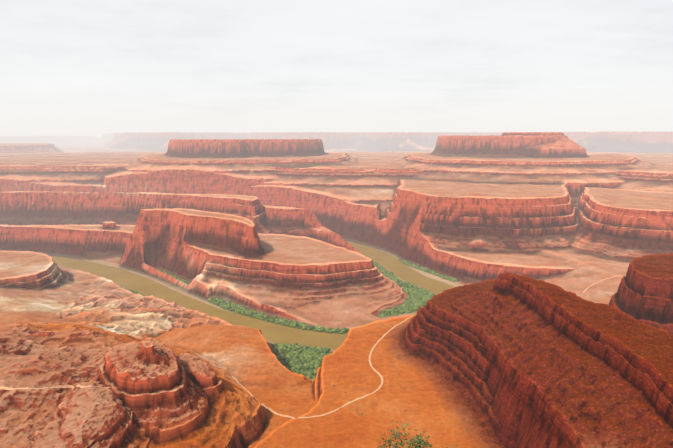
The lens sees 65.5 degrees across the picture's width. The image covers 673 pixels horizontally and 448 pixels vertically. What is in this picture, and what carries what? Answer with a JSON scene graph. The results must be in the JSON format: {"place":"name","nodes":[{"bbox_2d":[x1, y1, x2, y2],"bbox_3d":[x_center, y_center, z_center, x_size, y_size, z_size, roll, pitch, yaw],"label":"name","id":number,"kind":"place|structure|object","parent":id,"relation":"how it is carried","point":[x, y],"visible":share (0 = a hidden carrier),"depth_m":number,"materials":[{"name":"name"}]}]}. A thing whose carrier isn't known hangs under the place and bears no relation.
{"place":"outdoors","nodes":[
{"label":"outdoors","id":0,"kind":"place"},
{"bbox_2d":[50,241,454,349],"bbox_3d":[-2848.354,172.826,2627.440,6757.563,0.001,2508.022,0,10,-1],"label":"river water","id":1,"kind":"structure","parent":0,"point":[270,331],"depth_m":2085.00,"materials":[{"name":"brown liquid"}]},
{"bbox_2d":[0,269,627,418],"bbox_3d":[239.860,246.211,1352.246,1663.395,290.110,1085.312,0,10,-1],"label":"dirt road","id":2,"kind":"structure","parent":0,"point":[81,386],"depth_m":946.64,"materials":[{"name":"beige soil"}]},
{"bbox_2d":[0,131,672,447],"bbox_3d":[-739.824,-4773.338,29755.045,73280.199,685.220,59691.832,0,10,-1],"label":"canyon terrain","id":3,"kind":"structure","parent":0,"point":[516,337],"depth_m":1868.99,"materials":[{"name":"stone"}]},
{"bbox_2d":[129,258,457,379],"bbox_3d":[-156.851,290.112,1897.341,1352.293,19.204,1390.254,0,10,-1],"label":"riverbank bushes","id":4,"kind":"object","parent":3,"relation":"on","point":[412,302],"visible":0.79,"depth_m":1764.59,"materials":[{"name":"green plant"}]},
{"bbox_2d":[0,0,672,137],"label":"sky","id":5,"kind":"structure","parent":0,"point":[96,68],"materials":[{"name":"white"}]},
{"bbox_3d":[1.668,7.771,9.818,18.187,3.083,6.772,0,10,-1],"label":"overlook ledge","id":6,"kind":"object","parent":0,"visible":0},
{"bbox_2d":[377,422,457,447],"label":"foliage","id":7,"kind":"object","parent":6,"relation":"on","point":[418,444],"visible":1,"depth_m":10.60,"materials":[{"name":"green plant"}]}
]}

